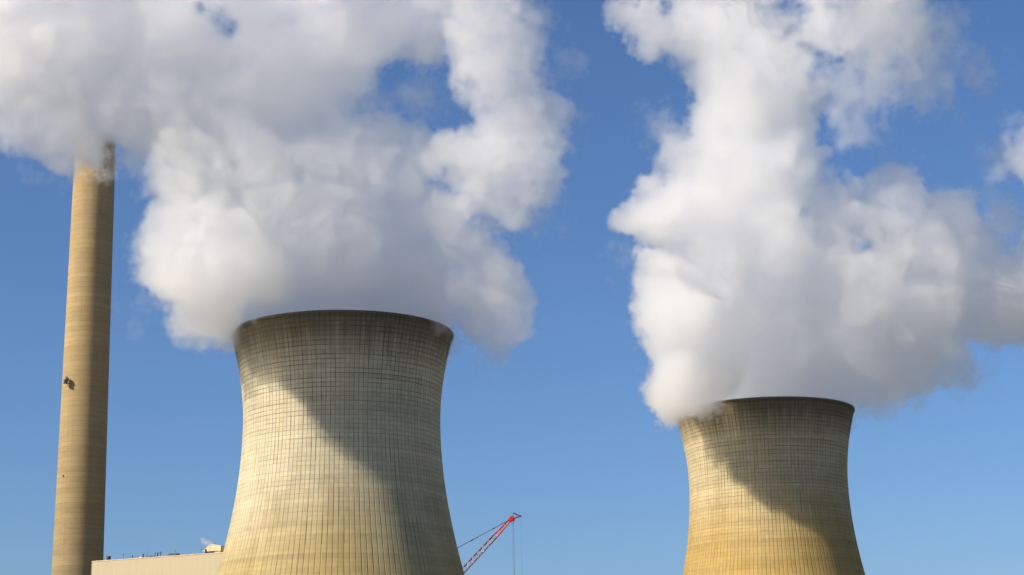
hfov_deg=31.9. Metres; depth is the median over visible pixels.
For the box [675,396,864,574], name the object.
cooling tower
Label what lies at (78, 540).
chimney
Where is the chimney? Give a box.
[52,131,115,574]
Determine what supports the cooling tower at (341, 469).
on the ground
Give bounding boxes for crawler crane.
[457,512,521,574]
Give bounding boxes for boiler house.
[91,552,222,574]
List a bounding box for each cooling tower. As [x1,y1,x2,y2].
[217,310,464,574]
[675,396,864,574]
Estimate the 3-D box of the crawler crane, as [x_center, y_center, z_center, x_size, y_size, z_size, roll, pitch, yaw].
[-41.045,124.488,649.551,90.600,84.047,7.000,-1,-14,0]
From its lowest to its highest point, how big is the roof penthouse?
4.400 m
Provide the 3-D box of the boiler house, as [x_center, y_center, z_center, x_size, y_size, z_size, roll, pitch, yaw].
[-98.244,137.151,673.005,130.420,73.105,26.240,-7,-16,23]
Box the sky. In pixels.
[0,0,1023,574]
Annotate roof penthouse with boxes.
[203,544,224,552]

